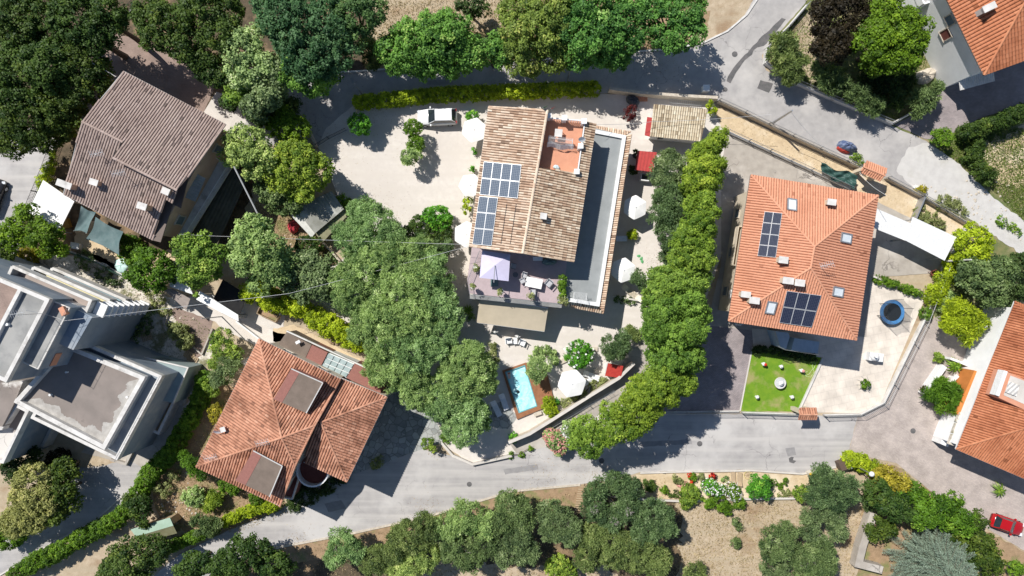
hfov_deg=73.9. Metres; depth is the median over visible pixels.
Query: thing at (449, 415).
tree
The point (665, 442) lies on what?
asphalt repair
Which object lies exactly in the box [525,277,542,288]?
dining table
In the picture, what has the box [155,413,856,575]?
road
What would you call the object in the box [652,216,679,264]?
tree
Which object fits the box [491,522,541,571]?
tree
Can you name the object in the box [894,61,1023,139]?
paved driveway
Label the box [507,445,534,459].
plant
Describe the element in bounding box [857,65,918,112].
tree
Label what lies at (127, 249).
shrub
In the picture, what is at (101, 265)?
fence
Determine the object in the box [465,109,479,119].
shrub
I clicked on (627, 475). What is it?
tree
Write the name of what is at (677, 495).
shrub
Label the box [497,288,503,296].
flower pot
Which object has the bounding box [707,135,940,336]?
side court
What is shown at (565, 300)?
flower pot
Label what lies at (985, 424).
villa
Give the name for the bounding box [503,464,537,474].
asphalt repair
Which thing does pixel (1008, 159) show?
bare plot
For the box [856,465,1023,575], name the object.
garden
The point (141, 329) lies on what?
shrub
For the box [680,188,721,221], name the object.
conifer
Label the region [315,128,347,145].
gate
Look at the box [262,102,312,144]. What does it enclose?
conifer
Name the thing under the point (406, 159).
tree
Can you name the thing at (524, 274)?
garden chair
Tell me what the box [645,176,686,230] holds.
tree
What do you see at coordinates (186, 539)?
hedge
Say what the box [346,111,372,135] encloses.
tree
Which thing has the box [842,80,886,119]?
tree
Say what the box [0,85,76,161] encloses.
tree
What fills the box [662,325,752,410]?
charcoal forecourt
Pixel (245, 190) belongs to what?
cable
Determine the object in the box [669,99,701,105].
ladder
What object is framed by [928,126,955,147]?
shrub
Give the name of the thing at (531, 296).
flower pot
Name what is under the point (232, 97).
tree
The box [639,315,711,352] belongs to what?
tree
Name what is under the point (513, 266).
garden chair
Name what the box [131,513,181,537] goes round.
garden shed
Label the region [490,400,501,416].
sun lounger
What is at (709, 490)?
shrub
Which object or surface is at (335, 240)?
cable
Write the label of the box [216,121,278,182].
tree
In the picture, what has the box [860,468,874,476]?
street lamp
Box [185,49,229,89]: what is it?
tree
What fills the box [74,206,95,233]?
shade sail
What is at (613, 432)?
conifer
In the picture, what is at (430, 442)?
shrub
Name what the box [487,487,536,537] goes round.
tree
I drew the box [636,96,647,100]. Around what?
log pile
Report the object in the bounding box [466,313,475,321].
plant
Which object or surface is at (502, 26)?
grass
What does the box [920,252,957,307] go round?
hedge
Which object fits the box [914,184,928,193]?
shrub
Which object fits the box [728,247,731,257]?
window
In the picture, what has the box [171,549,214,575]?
tree
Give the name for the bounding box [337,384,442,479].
stone patio
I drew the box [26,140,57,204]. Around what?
fence
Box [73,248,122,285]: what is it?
shrub
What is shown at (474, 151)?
plant
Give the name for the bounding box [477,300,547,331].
awning
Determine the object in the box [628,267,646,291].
tree
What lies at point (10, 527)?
tree
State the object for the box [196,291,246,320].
long shed
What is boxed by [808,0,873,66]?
tree
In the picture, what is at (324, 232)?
lean to
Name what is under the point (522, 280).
garden chair
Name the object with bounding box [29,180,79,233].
party canopy
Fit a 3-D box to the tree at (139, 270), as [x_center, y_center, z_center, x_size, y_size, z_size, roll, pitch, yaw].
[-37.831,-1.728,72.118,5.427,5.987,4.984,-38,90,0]
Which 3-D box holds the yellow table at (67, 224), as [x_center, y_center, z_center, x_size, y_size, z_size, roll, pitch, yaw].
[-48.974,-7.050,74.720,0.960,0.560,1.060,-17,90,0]
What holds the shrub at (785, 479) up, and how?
on the flower border
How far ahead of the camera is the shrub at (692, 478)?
74.33 m
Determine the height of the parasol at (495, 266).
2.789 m
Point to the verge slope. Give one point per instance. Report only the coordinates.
(561, 494)
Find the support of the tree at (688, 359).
on the gravel court at (418, 188)
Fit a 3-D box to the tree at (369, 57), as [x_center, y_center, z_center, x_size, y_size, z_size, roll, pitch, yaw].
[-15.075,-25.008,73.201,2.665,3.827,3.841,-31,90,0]
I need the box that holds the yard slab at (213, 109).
[204,92,246,137]
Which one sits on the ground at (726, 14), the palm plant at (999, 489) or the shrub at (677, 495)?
the palm plant at (999, 489)
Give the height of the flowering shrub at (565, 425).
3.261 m
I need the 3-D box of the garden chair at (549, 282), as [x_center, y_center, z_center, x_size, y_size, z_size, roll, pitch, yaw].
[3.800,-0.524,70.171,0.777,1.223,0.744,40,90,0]
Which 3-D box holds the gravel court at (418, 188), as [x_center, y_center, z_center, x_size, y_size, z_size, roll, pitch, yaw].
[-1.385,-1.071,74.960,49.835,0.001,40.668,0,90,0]
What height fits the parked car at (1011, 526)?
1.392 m
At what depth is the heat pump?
74.24 m
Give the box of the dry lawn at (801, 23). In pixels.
[791,11,819,83]
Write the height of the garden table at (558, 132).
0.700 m
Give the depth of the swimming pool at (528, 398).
74.70 m
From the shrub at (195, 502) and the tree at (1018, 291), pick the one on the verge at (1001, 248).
the tree at (1018, 291)
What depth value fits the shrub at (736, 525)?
74.29 m
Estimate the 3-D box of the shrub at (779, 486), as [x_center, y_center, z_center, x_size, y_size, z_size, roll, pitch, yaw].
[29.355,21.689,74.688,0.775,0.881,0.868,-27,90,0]
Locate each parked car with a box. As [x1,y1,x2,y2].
[0,179,8,209]
[417,106,456,126]
[988,513,1023,535]
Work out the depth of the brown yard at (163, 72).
74.98 m
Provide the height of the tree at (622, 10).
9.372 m
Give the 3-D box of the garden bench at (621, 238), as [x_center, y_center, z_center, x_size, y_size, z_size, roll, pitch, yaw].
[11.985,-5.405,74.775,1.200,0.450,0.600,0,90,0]
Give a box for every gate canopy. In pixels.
[790,406,817,419]
[852,160,886,181]
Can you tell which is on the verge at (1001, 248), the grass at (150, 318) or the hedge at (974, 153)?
the hedge at (974, 153)
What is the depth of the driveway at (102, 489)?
74.98 m
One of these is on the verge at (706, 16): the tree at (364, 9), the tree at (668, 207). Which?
the tree at (364, 9)
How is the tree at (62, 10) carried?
on the woodland floor at (65, 155)
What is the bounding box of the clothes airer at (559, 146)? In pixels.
[547,136,573,149]
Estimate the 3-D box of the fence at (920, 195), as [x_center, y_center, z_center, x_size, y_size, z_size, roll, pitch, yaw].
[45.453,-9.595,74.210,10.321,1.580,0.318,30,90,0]
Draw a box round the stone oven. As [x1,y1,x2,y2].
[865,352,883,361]
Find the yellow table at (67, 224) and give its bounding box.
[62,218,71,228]
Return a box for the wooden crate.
[256,307,280,322]
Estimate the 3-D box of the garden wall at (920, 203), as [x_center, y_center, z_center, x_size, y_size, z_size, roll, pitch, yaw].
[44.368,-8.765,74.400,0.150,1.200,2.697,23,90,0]
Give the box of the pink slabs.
[171,295,212,360]
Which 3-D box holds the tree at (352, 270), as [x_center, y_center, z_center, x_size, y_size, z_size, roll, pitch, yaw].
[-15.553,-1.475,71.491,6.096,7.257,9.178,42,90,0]
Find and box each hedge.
[5,369,211,575]
[160,530,220,554]
[221,500,281,528]
[237,281,364,352]
[351,80,601,110]
[751,344,817,363]
[839,450,882,476]
[872,274,924,297]
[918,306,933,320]
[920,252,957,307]
[954,102,1023,142]
[959,132,1000,186]
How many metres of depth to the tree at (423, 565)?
70.52 m
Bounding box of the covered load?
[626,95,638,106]
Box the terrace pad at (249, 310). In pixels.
[141,294,284,365]
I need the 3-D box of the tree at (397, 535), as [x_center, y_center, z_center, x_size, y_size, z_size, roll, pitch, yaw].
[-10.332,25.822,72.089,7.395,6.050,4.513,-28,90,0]
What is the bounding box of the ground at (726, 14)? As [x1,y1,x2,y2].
[0,0,1023,575]
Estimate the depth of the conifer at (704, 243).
65.03 m
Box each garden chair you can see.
[510,263,516,268]
[519,277,525,283]
[521,271,527,277]
[544,278,553,287]
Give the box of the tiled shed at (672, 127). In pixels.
[645,104,706,143]
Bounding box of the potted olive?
[856,376,871,389]
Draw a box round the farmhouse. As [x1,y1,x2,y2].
[467,106,631,313]
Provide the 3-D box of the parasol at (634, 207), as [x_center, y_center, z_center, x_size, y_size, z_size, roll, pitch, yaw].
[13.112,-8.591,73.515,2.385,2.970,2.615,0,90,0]
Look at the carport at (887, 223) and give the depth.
72.10 m
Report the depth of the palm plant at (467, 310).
73.97 m
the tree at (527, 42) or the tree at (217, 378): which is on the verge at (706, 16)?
the tree at (527, 42)
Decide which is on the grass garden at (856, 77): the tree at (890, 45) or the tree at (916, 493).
the tree at (890, 45)
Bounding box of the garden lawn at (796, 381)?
[741,348,820,411]
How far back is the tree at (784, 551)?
70.83 m
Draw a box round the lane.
[0,128,54,253]
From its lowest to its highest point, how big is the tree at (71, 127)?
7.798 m
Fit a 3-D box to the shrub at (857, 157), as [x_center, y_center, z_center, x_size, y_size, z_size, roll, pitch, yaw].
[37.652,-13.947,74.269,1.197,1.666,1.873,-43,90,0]
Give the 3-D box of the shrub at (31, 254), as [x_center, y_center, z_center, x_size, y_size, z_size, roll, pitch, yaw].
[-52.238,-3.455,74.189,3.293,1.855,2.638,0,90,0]
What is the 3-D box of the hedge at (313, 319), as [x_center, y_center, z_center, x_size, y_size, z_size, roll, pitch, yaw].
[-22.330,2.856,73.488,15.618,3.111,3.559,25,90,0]
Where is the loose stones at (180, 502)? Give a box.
[156,472,210,537]
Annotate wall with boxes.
[110,453,133,464]
[163,308,213,354]
[236,321,262,339]
[309,128,318,146]
[320,241,341,261]
[440,441,511,465]
[508,361,634,443]
[608,87,717,101]
[613,295,641,300]
[638,497,794,501]
[739,347,752,410]
[799,357,823,407]
[849,510,882,573]
[910,196,925,218]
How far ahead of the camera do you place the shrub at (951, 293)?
73.70 m
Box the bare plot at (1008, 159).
[982,125,1023,187]
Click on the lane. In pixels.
(18, 176)
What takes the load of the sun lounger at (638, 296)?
on the gravel court at (418, 188)
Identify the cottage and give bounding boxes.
[195,338,390,506]
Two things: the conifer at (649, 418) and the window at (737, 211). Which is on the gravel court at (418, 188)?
the conifer at (649, 418)
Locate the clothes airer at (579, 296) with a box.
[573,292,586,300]
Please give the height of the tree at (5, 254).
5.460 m
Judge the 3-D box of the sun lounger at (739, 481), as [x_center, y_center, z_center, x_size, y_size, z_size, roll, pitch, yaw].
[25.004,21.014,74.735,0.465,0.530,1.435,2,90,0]
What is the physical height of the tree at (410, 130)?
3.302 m
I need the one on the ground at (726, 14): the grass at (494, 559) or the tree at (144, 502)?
the tree at (144, 502)
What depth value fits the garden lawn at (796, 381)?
74.95 m
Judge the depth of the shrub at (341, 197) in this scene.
73.66 m
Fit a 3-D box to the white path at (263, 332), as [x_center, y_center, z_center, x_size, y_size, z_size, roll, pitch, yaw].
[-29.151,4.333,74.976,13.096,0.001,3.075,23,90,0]
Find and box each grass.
[64,260,211,390]
[160,390,288,532]
[248,205,331,284]
[250,479,681,575]
[363,26,680,69]
[371,0,502,37]
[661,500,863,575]
[726,114,951,226]
[774,0,929,119]
[935,261,1023,320]
[937,128,1023,221]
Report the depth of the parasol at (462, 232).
72.39 m
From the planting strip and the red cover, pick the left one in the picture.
the red cover
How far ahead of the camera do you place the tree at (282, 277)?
69.85 m
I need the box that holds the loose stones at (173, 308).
[80,269,194,334]
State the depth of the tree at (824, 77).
71.98 m
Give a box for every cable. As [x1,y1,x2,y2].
[26,293,288,320]
[181,234,466,244]
[234,166,257,213]
[289,246,467,293]
[602,114,770,124]
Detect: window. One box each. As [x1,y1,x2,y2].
[49,353,61,365]
[173,215,186,225]
[212,143,223,153]
[722,285,728,296]
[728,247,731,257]
[734,207,740,219]
[938,26,952,42]
[943,13,955,27]
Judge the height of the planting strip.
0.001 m
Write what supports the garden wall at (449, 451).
on the gravel court at (418, 188)
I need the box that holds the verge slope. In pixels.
[279,485,583,562]
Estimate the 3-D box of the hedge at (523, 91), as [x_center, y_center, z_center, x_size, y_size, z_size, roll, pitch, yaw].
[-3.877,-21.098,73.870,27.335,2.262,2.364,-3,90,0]
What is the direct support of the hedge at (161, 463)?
on the ground at (726, 14)
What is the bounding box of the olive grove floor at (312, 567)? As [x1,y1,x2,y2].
[212,473,682,575]
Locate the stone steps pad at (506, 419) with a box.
[490,402,516,428]
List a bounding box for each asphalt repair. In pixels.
[325,500,345,511]
[427,80,452,84]
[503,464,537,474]
[640,439,691,446]
[785,447,795,455]
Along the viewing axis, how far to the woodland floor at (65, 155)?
75.00 m
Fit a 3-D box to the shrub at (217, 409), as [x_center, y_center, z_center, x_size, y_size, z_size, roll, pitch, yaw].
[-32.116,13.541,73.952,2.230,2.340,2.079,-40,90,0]
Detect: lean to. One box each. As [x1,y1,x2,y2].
[165,289,196,309]
[291,213,316,236]
[315,209,347,241]
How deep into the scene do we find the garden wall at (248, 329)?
74.45 m
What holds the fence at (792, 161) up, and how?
on the ground at (726, 14)
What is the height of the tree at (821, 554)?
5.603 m
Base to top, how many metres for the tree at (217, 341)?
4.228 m
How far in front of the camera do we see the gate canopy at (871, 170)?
72.10 m
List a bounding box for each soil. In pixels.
[153,384,285,534]
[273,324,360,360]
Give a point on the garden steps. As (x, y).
(580, 487)
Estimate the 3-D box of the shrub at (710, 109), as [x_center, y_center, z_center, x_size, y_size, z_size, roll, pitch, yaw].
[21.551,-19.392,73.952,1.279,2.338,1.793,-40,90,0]
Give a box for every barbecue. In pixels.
[542,258,556,264]
[639,171,649,181]
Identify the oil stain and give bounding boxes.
[789,457,795,462]
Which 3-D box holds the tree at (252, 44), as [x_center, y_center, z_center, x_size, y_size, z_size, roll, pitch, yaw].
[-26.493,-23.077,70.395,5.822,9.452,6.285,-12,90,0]
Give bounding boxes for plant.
[433,418,449,444]
[463,303,473,315]
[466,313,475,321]
[471,147,476,154]
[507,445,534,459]
[557,274,566,298]
[613,295,635,305]
[730,536,740,548]
[912,205,946,230]
[935,194,969,219]
[945,357,961,373]
[992,482,1006,497]
[995,214,1022,237]
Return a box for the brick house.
[55,71,241,241]
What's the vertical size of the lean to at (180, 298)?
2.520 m
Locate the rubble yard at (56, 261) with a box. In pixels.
[30,252,214,412]
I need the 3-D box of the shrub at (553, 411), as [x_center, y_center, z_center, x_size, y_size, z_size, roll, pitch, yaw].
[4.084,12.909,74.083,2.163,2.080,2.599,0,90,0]
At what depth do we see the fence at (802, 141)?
74.13 m
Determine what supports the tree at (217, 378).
on the ground at (726, 14)
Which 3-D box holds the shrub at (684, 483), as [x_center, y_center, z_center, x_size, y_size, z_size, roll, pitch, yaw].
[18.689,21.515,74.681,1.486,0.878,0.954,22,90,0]
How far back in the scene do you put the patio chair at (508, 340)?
74.44 m
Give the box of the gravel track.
[896,143,1023,252]
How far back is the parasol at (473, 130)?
72.40 m
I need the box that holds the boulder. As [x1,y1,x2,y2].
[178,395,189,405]
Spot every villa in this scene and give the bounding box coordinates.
[718,174,878,354]
[896,0,1023,89]
[918,301,1023,478]
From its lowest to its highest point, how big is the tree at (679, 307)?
11.963 m
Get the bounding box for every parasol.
[455,222,471,247]
[459,174,477,195]
[462,118,484,141]
[480,251,509,285]
[558,370,585,396]
[611,258,634,282]
[624,195,645,219]
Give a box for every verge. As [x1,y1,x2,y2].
[364,0,709,69]
[920,113,1023,316]
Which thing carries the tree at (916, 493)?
on the garden at (874, 551)
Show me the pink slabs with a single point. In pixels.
(203, 325)
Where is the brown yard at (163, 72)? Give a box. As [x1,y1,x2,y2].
[78,34,213,118]
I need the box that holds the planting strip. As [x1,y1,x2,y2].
[716,108,963,234]
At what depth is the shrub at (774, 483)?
74.52 m
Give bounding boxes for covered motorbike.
[836,140,856,153]
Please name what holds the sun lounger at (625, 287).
on the gravel court at (418, 188)
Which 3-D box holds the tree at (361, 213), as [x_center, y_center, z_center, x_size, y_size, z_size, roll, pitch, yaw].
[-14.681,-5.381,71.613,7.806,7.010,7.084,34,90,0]
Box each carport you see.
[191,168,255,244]
[874,209,909,240]
[891,217,955,260]
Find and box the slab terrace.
[752,278,923,412]
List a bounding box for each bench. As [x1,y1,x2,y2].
[533,257,542,260]
[533,410,541,416]
[616,236,626,240]
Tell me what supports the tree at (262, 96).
on the woodland floor at (65, 155)
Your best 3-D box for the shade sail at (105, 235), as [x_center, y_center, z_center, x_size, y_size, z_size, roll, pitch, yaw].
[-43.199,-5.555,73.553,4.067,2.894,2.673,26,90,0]
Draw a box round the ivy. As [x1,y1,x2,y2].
[286,476,350,513]
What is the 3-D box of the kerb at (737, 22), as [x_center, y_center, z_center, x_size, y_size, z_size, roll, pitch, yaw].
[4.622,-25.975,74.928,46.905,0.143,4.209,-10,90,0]
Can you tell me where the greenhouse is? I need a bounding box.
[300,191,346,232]
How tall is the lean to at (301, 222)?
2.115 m
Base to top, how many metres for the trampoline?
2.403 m
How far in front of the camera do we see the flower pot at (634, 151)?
74.23 m
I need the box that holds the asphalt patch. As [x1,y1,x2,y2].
[757,80,772,92]
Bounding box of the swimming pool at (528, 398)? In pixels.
[502,363,552,418]
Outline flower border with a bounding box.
[636,469,848,498]
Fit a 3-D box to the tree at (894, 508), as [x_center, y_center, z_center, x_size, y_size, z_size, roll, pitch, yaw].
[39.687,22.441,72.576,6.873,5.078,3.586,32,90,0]
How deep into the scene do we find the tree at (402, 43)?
68.87 m
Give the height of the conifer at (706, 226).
11.292 m
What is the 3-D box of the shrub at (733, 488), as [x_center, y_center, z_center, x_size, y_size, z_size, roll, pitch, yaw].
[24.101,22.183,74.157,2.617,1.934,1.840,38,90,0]
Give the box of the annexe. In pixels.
[279,330,385,392]
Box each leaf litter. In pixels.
[279,54,691,556]
[314,85,667,334]
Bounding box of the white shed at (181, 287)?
[168,261,198,293]
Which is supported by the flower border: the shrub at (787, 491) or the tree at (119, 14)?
the shrub at (787, 491)
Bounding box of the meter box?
[701,85,709,92]
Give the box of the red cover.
[287,220,299,233]
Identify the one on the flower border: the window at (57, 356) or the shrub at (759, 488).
the shrub at (759, 488)
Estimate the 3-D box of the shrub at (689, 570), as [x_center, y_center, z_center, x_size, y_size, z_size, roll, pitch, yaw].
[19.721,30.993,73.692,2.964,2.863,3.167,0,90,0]
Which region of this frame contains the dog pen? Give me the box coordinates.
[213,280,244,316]
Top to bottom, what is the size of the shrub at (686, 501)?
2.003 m
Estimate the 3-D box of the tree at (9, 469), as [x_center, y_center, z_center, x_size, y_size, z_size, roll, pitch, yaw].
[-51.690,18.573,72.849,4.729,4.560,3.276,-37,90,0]
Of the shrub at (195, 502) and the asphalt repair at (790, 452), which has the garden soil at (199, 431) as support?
the shrub at (195, 502)
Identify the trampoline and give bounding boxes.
[877,299,913,325]
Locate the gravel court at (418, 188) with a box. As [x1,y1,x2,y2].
[278,94,723,461]
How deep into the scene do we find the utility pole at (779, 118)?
72.18 m
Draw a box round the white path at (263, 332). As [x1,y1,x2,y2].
[194,298,283,344]
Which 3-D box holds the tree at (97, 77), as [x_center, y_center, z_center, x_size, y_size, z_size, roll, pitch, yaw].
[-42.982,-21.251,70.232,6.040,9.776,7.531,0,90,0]
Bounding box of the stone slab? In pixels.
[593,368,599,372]
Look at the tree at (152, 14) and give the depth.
66.47 m
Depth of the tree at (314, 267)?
70.27 m
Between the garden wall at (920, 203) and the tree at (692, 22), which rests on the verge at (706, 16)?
the tree at (692, 22)
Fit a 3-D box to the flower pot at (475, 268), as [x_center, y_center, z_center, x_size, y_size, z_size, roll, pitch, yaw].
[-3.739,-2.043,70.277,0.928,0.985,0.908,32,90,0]
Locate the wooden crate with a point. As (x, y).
(274, 317)
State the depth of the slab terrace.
74.94 m
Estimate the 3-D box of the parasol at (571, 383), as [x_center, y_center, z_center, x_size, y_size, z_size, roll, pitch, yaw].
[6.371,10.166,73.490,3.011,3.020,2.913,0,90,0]
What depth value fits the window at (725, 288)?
73.27 m
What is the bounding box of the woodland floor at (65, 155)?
[0,0,366,255]
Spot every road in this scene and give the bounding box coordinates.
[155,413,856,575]
[239,0,927,192]
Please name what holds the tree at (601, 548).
on the olive grove floor at (312, 567)
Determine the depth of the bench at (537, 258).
70.27 m
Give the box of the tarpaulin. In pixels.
[821,163,857,188]
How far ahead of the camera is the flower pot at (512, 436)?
74.14 m
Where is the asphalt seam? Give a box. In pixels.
[727,18,785,82]
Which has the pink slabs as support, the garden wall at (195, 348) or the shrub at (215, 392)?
the garden wall at (195, 348)
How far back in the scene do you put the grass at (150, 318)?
74.93 m
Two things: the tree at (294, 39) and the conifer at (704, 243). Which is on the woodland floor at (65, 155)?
the tree at (294, 39)
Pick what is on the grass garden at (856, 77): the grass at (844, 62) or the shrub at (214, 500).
the grass at (844, 62)
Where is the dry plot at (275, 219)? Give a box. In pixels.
[240,195,338,298]
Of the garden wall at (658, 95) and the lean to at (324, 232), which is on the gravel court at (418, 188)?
the garden wall at (658, 95)
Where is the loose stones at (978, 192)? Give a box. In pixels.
[926,175,1023,240]
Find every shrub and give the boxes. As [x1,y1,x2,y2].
[0,525,29,551]
[16,246,45,262]
[34,149,59,190]
[42,447,80,477]
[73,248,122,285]
[117,232,146,263]
[130,307,156,343]
[144,290,171,316]
[150,469,180,499]
[165,321,194,350]
[180,484,205,508]
[188,511,223,538]
[199,488,226,514]
[201,376,220,397]
[206,401,223,424]
[216,479,263,505]
[294,235,324,252]
[336,193,351,209]
[370,454,384,469]
[403,214,452,242]
[420,205,453,231]
[420,437,436,452]
[432,237,454,257]
[460,196,472,214]
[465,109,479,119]
[488,342,500,365]
[528,345,559,365]
[540,395,559,418]
[542,427,567,456]
[560,419,572,445]
[624,323,641,342]
[642,478,657,492]
[659,485,668,494]
[667,489,681,497]
[671,474,682,484]
[676,480,688,487]
[679,483,700,510]
[682,560,707,575]
[687,472,696,482]
[696,473,704,481]
[700,477,723,496]
[701,495,746,515]
[705,99,717,116]
[708,472,716,479]
[721,476,728,482]
[722,481,741,501]
[731,517,743,531]
[745,472,772,500]
[769,479,777,487]
[777,482,783,489]
[777,488,791,497]
[782,477,788,485]
[791,483,809,503]
[849,152,863,165]
[860,491,875,512]
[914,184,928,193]
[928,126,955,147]
[936,288,957,312]
[1006,559,1023,575]
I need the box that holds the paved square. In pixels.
[849,316,1023,549]
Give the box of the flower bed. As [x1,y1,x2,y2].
[560,376,608,407]
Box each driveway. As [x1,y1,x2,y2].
[0,462,144,574]
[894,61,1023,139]
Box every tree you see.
[0,0,73,71]
[0,36,76,114]
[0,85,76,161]
[0,202,70,258]
[0,243,20,260]
[0,445,43,483]
[0,507,51,539]
[6,459,60,528]
[36,455,84,526]
[40,0,128,60]
[46,94,89,143]
[51,40,115,112]
[78,0,148,49]
[94,532,171,575]
[121,492,153,529]
[122,245,179,293]
[127,0,214,73]
[169,229,231,297]
[171,0,245,58]
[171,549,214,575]
[177,449,206,481]
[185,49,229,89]
[205,326,244,370]
[205,531,297,575]
[207,351,242,390]
[216,22,277,91]
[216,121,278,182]
[218,89,302,130]
[221,72,255,119]
[226,212,287,281]
[238,51,288,124]
[245,245,299,296]
[248,0,363,85]
[253,178,302,217]
[262,137,335,204]
[275,55,344,98]
[279,249,315,305]
[298,248,339,302]
[321,525,367,571]
[322,0,389,55]
[326,238,399,316]
[329,194,408,257]
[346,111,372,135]
[346,296,403,365]
[357,268,438,342]
[358,35,383,71]
[358,543,401,575]
[359,355,437,412]
[372,14,453,83]
[375,231,440,294]
[380,509,442,564]
[382,544,441,575]
[386,317,460,374]
[400,146,422,166]
[402,118,423,138]
[406,133,425,156]
[414,245,466,339]
[416,6,485,81]
[423,382,491,449]
[429,338,498,405]
[431,496,498,545]
[438,532,500,575]
[454,0,492,19]
[468,29,513,71]
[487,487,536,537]
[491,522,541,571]
[494,0,580,80]
[525,354,552,385]
[535,498,583,548]
[544,552,577,575]
[548,0,627,73]
[562,338,594,369]
[572,521,673,575]
[578,469,645,533]
[596,0,653,72]
[598,327,632,361]
[617,471,631,482]
[623,104,637,121]
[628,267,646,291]
[629,496,679,548]
[641,0,708,55]
[645,147,686,193]
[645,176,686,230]
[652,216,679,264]
[758,519,801,566]
[758,557,792,575]
[764,28,811,87]
[788,537,839,575]
[798,506,849,548]
[802,461,863,514]
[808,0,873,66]
[809,59,854,97]
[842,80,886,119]
[849,0,936,78]
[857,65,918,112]
[861,476,919,524]
[862,514,898,544]
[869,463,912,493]
[896,479,929,510]
[905,79,945,120]
[910,489,979,540]
[918,375,963,415]
[938,295,992,348]
[944,508,999,552]
[951,221,995,263]
[953,253,1020,309]
[961,545,1007,575]
[1004,252,1023,306]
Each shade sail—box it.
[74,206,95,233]
[86,217,123,255]
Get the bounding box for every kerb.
[0,496,121,575]
[209,484,579,575]
[341,0,756,72]
[640,466,835,474]
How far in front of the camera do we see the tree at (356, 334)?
69.10 m
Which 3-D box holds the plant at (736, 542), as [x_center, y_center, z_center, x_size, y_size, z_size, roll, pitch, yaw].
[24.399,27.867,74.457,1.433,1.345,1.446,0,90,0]
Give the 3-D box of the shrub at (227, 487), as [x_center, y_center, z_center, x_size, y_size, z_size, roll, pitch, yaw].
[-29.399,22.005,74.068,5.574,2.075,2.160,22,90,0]
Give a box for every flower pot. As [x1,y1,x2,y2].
[469,283,476,289]
[472,263,479,272]
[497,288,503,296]
[508,431,517,443]
[527,292,534,300]
[557,295,563,303]
[559,295,568,304]
[626,228,638,239]
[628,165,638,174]
[632,149,637,158]
[932,352,944,362]
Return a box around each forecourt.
[82,406,181,466]
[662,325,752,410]
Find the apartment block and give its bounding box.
[0,256,201,463]
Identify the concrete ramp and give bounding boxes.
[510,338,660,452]
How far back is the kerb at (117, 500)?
74.88 m
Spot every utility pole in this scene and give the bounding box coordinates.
[261,296,281,297]
[770,110,792,124]
[940,259,971,261]
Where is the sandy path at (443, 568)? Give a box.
[416,560,617,575]
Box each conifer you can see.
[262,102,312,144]
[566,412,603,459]
[597,399,642,448]
[610,396,665,433]
[620,372,679,416]
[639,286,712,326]
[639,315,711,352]
[639,360,698,400]
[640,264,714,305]
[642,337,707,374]
[665,243,718,277]
[667,225,716,256]
[677,171,725,202]
[677,208,717,238]
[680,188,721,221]
[681,151,728,179]
[685,125,729,161]
[882,525,979,575]
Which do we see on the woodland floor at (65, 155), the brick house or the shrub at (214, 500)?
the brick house
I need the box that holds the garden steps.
[574,486,585,510]
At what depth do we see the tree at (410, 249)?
68.88 m
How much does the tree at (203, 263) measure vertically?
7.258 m
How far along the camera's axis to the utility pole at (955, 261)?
72.67 m
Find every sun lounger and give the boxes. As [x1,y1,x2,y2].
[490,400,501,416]
[498,393,508,410]
[582,370,599,380]
[621,283,636,296]
[626,288,641,301]
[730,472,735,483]
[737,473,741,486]
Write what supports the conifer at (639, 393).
on the gravel court at (418, 188)
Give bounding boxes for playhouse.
[604,362,622,376]
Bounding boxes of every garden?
[74,221,189,275]
[767,0,935,136]
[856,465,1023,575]
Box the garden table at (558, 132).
[554,129,562,136]
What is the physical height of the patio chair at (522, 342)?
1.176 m
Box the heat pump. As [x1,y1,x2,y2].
[70,242,82,249]
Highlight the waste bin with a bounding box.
[835,459,847,470]
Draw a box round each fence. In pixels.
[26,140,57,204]
[69,251,123,276]
[552,390,615,426]
[663,410,742,414]
[716,98,863,168]
[729,129,853,189]
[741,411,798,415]
[763,1,913,125]
[822,413,861,417]
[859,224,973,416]
[884,176,971,224]
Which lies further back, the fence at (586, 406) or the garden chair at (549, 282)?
the fence at (586, 406)
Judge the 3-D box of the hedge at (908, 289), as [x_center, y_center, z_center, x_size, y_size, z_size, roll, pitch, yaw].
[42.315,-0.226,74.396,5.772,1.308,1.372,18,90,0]
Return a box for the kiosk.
[634,151,656,171]
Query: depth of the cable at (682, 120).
71.19 m
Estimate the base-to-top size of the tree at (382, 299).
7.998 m
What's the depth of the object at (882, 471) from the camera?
71.84 m
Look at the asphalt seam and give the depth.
74.96 m
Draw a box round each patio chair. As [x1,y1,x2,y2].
[505,337,511,343]
[518,339,525,346]
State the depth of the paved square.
74.96 m
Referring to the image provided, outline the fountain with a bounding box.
[774,377,785,388]
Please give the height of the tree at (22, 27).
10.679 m

